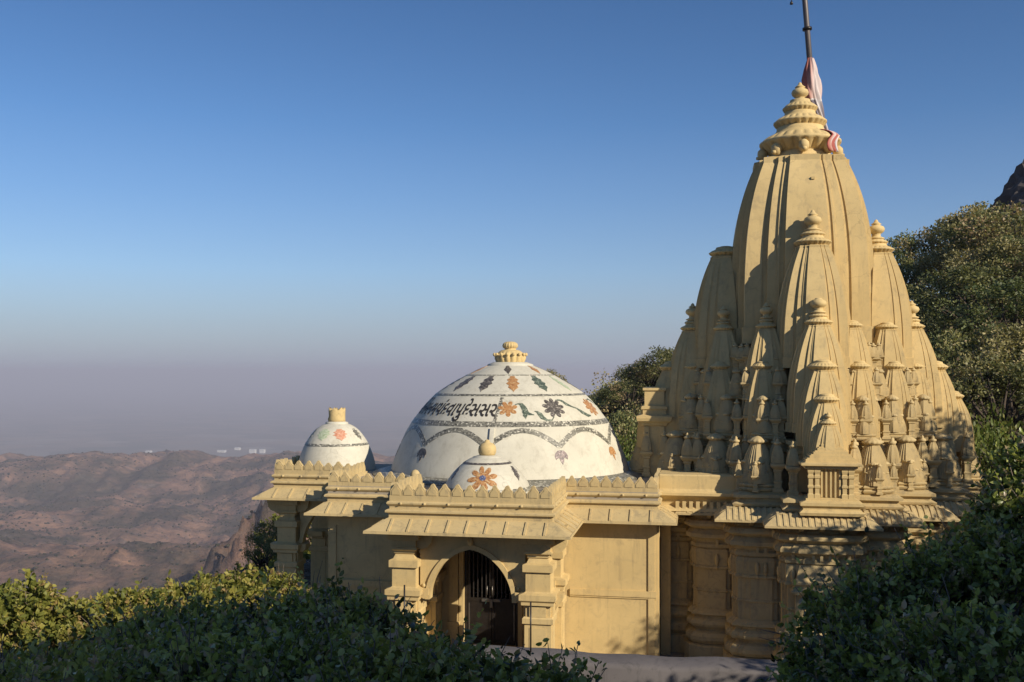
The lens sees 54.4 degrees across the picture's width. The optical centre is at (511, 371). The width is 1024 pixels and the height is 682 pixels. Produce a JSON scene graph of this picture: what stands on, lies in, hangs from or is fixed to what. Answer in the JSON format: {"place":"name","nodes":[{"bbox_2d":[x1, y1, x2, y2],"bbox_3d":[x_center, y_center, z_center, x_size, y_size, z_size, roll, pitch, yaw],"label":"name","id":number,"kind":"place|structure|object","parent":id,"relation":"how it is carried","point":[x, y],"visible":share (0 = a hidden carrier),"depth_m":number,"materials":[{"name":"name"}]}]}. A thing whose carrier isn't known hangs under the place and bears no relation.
{"place":"outdoors","nodes":[
{"label":"outdoors","id":0,"kind":"place"},
{"bbox_2d":[252,341,677,655],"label":"domed hall","id":1,"kind":"structure","parent":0,"point":[516,478],"depth_m":22.31,"materials":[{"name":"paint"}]},
{"bbox_2d":[465,550,517,645],"bbox_3d":[-0.457,4.955,22.329,1.236,2.346,0.120,0,0,10],"label":"door","id":2,"kind":"structure","parent":1,"relation":"in","point":[499,616],"depth_m":22.34,"materials":[{"name":"black metal"}]},
{"bbox_2d":[0,304,1023,603],"bbox_3d":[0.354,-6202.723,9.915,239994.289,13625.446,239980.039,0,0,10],"label":"ground","id":3,"kind":"structure","parent":0,"point":[194,422],"depth_m":2995.47,"materials":[{"name":"soil"}]},
{"bbox_2d":[0,568,155,658],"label":"shrub","id":4,"kind":"object","parent":3,"relation":"on","point":[25,611],"visible":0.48,"depth_m":14.76,"materials":[{"name":"green plant"}]},
{"bbox_2d":[0,603,202,681],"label":"shrub","id":5,"kind":"object","parent":3,"relation":"on","point":[30,665],"visible":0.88,"depth_m":6.50,"materials":[{"name":"green plant"}]},
{"bbox_2d":[23,575,231,657],"bbox_3d":[-5.852,4.152,15.571,2.507,1.963,3.568,0,0,39],"label":"shrub","id":6,"kind":"object","parent":3,"relation":"on","point":[139,597],"visible":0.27,"depth_m":15.20,"materials":[{"name":"green plant"}]},
{"bbox_2d":[0,449,300,588],"bbox_3d":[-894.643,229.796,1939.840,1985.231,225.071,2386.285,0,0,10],"label":"scrub","id":7,"kind":"object","parent":3,"relation":"on","point":[123,547],"visible":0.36,"depth_m":2068.05,"materials":[{"name":"plant"}]},
{"bbox_2d":[28,578,338,681],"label":"shrub","id":8,"kind":"object","parent":3,"relation":"on","point":[187,631],"visible":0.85,"depth_m":6.86,"materials":[{"name":"green plant"}]},
{"bbox_2d":[147,563,311,610],"bbox_3d":[-5.005,4.995,17.462,3.089,3.239,3.570,0,0,10],"label":"shrub","id":9,"kind":"object","parent":3,"relation":"on","point":[240,587],"visible":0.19,"depth_m":17.42,"materials":[{"name":"green plant"}]},
{"bbox_2d":[249,449,256,452],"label":"building","id":10,"kind":"structure","parent":3,"relation":"on","point":[252,450],"depth_m":7452.75,"materials":[{"name":"white"}]},
{"bbox_2d":[204,513,311,576],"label":"shrub","id":11,"kind":"object","parent":3,"relation":"on","point":[306,555],"depth_m":44.35,"materials":[{"name":"green plant"}]},
{"bbox_2d":[241,533,276,568],"bbox_3d":[-7.828,5.920,31.052,1.186,1.846,1.196,0,0,-42],"label":"tree","id":12,"kind":"object","parent":3,"relation":"on","point":[258,551],"visible":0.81,"depth_m":30.96,"materials":[{"name":"green plant"}]},
{"bbox_2d":[244,520,276,565],"bbox_3d":[-8.370,5.920,34.065,1.483,1.846,1.495,0,0,-44],"label":"tree","id":13,"kind":"object","parent":3,"relation":"on","point":[273,532],"visible":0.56,"depth_m":33.97,"materials":[{"name":"green plant"}]},
{"bbox_2d":[205,558,449,681],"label":"shrub","id":14,"kind":"object","parent":3,"relation":"on","point":[296,616],"visible":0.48,"depth_m":7.64,"materials":[{"name":"green plant"}]},
{"bbox_2d":[1,645,782,681],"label":"courtyard wall","id":15,"kind":"structure","parent":3,"relation":"on","point":[634,668],"depth_m":15.15,"materials":[{"name":"grey stone"}]},
{"bbox_2d":[530,602,531,651],"bbox_3d":[0.295,4.117,15.705,0.024,0.966,0.028,0,0,10],"label":"iron rod","id":16,"kind":"object","parent":15,"relation":"attached to","point":[530,626],"visible":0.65,"depth_m":15.70,"materials":[{"name":"grey metal"}]},
{"bbox_2d":[293,577,548,681],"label":"shrub","id":17,"kind":"object","parent":3,"relation":"on","point":[394,667],"visible":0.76,"depth_m":6.54,"materials":[{"name":"green plant"}]},
{"bbox_2d":[391,620,607,681],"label":"shrub","id":18,"kind":"object","parent":3,"relation":"on","point":[555,674],"visible":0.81,"depth_m":6.36,"materials":[{"name":"green plant"}]},
{"bbox_2d":[496,640,592,681],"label":"shrub","id":19,"kind":"object","parent":3,"relation":"on","point":[574,660],"visible":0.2,"depth_m":7.31,"materials":[{"name":"green plant"}]},
{"bbox_2d":[546,368,566,380],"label":"tree","id":20,"kind":"object","parent":3,"relation":"on","point":[551,371],"visible":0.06,"depth_m":74.85,"materials":[{"name":"green plant"}]},
{"bbox_2d":[591,397,627,417],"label":"tree","id":21,"kind":"object","parent":3,"relation":"on","point":[610,407],"visible":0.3,"depth_m":61.67,"materials":[{"name":"green plant"}]},
{"bbox_2d":[596,379,652,413],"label":"tree","id":22,"kind":"object","parent":3,"relation":"on","point":[607,391],"visible":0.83,"depth_m":59.69,"materials":[{"name":"green plant"}]},
{"bbox_2d":[607,398,643,458],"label":"tree","id":23,"kind":"object","parent":3,"relation":"on","point":[620,418],"visible":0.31,"depth_m":45.48,"materials":[{"name":"green plant"}]},
{"bbox_2d":[614,426,636,460],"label":"tree","id":24,"kind":"object","parent":3,"relation":"on","point":[633,441],"visible":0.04,"depth_m":40.20,"materials":[{"name":"green plant"}]},
{"bbox_2d":[624,448,630,460],"bbox_3d":[4.634,5.500,37.969,3.116,5.327,3.232,0,0,10],"label":"tree","id":25,"kind":"object","parent":3,"relation":"on","point":[627,457],"visible":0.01,"depth_m":38.16,"materials":[{"name":"green plant"}]},
{"bbox_2d":[611,358,662,386],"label":"tree","id":26,"kind":"object","parent":3,"relation":"on","point":[628,373],"visible":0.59,"depth_m":61.02,"materials":[{"name":"green plant"}]},
{"bbox_2d":[631,345,674,374],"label":"tree","id":27,"kind":"object","parent":3,"relation":"on","point":[665,355],"visible":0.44,"depth_m":59.63,"materials":[{"name":"green plant"}]},
{"bbox_2d":[581,276,1022,437],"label":"undergrowth","id":28,"kind":"object","parent":3,"relation":"on","point":[608,384],"visible":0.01,"depth_m":65.55,"materials":[{"name":"green plant"}]},
{"bbox_2d":[756,510,1023,681],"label":"shrub","id":29,"kind":"object","parent":3,"relation":"on","point":[910,626],"visible":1,"depth_m":7.48,"materials":[{"name":"green plant"}]},
{"bbox_2d":[884,228,939,283],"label":"tree","id":30,"kind":"object","parent":3,"relation":"on","point":[905,243],"visible":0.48,"depth_m":58.85,"materials":[{"name":"green plant"}]},
{"bbox_2d":[899,258,948,322],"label":"tree","id":31,"kind":"object","parent":3,"relation":"on","point":[910,270],"visible":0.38,"depth_m":54.85,"materials":[{"name":"green plant"}]},
{"bbox_2d":[902,213,982,292],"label":"tree","id":32,"kind":"object","parent":3,"relation":"on","point":[924,234],"visible":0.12,"depth_m":61.53,"materials":[{"name":"green plant"}]},
{"bbox_2d":[906,273,985,304],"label":"tree","id":33,"kind":"object","parent":3,"relation":"on","point":[942,287],"visible":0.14,"depth_m":49.31,"materials":[{"name":"green plant"}]},
{"bbox_2d":[879,427,1023,680],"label":"shrub","id":34,"kind":"object","parent":3,"relation":"on","point":[1005,492],"visible":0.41,"depth_m":9.01,"materials":[{"name":"green plant"}]},
{"bbox_2d":[918,315,985,354],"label":"tree","id":35,"kind":"object","parent":3,"relation":"on","point":[955,326],"visible":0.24,"depth_m":41.73,"materials":[{"name":"green plant"}]},
{"bbox_2d":[912,292,998,338],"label":"tree","id":36,"kind":"object","parent":3,"relation":"on","point":[935,313],"visible":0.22,"depth_m":46.96,"materials":[{"name":"green plant"}]},
{"bbox_2d":[911,243,1013,296],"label":"tree","id":37,"kind":"object","parent":3,"relation":"on","point":[936,258],"visible":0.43,"depth_m":54.09,"materials":[{"name":"green plant"}]},
{"bbox_2d":[906,259,1023,337],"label":"tree","id":38,"kind":"object","parent":3,"relation":"on","point":[979,277],"visible":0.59,"depth_m":44.09,"materials":[{"name":"green plant"}]},
{"bbox_2d":[934,343,1009,396],"bbox_3d":[16.551,0.899,37.853,5.223,4.184,5.506,0,0,10],"label":"tree","id":39,"kind":"object","parent":3,"relation":"on","point":[951,356],"visible":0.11,"depth_m":36.80,"materials":[{"name":"green plant"}]},
{"bbox_2d":[923,201,1023,299],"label":"tree","id":40,"kind":"object","parent":3,"relation":"on","point":[973,208],"visible":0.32,"depth_m":58.11,"materials":[{"name":"green plant"}]},
{"bbox_2d":[927,318,1023,425],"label":"tree","id":41,"kind":"object","parent":3,"relation":"on","point":[950,341],"visible":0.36,"depth_m":36.77,"materials":[{"name":"green plant"}]},
{"bbox_2d":[929,276,1023,362],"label":"tree","id":42,"kind":"object","parent":3,"relation":"on","point":[1000,291],"visible":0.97,"depth_m":39.18,"materials":[{"name":"green plant"}]},
{"bbox_2d":[937,200,1023,258],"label":"tree","id":43,"kind":"object","parent":3,"relation":"on","point":[972,234],"visible":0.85,"depth_m":51.02,"materials":[{"name":"green plant"}]},
{"bbox_2d":[941,234,1023,320],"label":"tree","id":44,"kind":"object","parent":3,"relation":"on","point":[959,261],"visible":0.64,"depth_m":46.97,"materials":[{"name":"green plant"}]},
{"bbox_2d":[946,354,1023,441],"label":"tree","id":45,"kind":"object","parent":3,"relation":"on","point":[960,386],"visible":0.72,"depth_m":33.10,"materials":[{"name":"green plant"}]},
{"bbox_2d":[950,160,1023,283],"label":"rock outcrop","id":46,"kind":"object","parent":3,"relation":"on","point":[1013,189],"visible":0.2,"depth_m":90.58,"materials":[{"name":"black stone"}]},
{"bbox_2d":[953,320,1023,438],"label":"tree","id":47,"kind":"object","parent":3,"relation":"on","point":[998,344],"visible":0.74,"depth_m":35.10,"materials":[{"name":"green plant"}]},
{"bbox_2d":[966,403,1023,480],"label":"tree","id":48,"kind":"object","parent":3,"relation":"on","point":[976,424],"visible":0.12,"depth_m":26.93,"materials":[{"name":"green plant"}]},
{"bbox_2d":[974,417,1023,592],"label":"tree","id":49,"kind":"object","parent":3,"relation":"on","point":[979,441],"visible":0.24,"depth_m":25.18,"materials":[{"name":"green plant"}]},
{"bbox_2d":[975,233,1023,280],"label":"tree","id":50,"kind":"object","parent":3,"relation":"on","point":[1007,259],"visible":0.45,"depth_m":46.64,"materials":[{"name":"green plant"}]},
{"bbox_2d":[995,251,1023,276],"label":"tree","id":51,"kind":"object","parent":3,"relation":"on","point":[1019,267],"visible":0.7,"depth_m":45.20,"materials":[{"name":"green plant"}]},
{"bbox_2d":[0,0,1023,376],"label":"sky","id":52,"kind":"structure","parent":0,"point":[189,188],"materials":[{"name":"blue"}]},
{"bbox_2d":[471,592,683,656],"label":"courtyard","id":53,"kind":"structure","parent":0,"point":[676,654],"depth_m":29.03,"materials":[{"name":"stone"}]},
{"bbox_2d":[629,82,983,659],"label":"shrine tower","id":54,"kind":"structure","parent":53,"relation":"on","point":[804,404],"depth_m":22.53,"materials":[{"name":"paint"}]},
{"bbox_2d":[790,0,811,57],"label":"flagpole","id":55,"kind":"object","parent":54,"relation":"on","point":[807,28],"visible":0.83,"depth_m":25.14,"materials":[{"name":"black metal"}]},
{"bbox_2d":[801,57,828,129],"bbox_3d":[7.633,-6.688,24.876,0.734,2.451,0.359,0,0,38],"label":"flag","id":56,"kind":"object","parent":55,"relation":"attached to","point":[811,81],"visible":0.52,"depth_m":24.88,"materials":[{"name":"fabric"}]},
{"bbox_2d":[790,564,845,655],"bbox_3d":[6.387,5.000,20.565,1.240,2.000,0.460,0,0,10],"label":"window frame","id":57,"kind":"structure","parent":54,"relation":"in","point":[802,582],"depth_m":20.49,"materials":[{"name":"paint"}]},
{"bbox_2d":[820,129,839,151],"bbox_3d":[7.621,-5.576,23.986,0.482,0.607,0.446,0,0,-38],"label":"cloth strip","id":58,"kind":"object","parent":54,"relation":"on","point":[832,141],"visible":1,"depth_m":23.80,"materials":[{"name":"pink fabric"}]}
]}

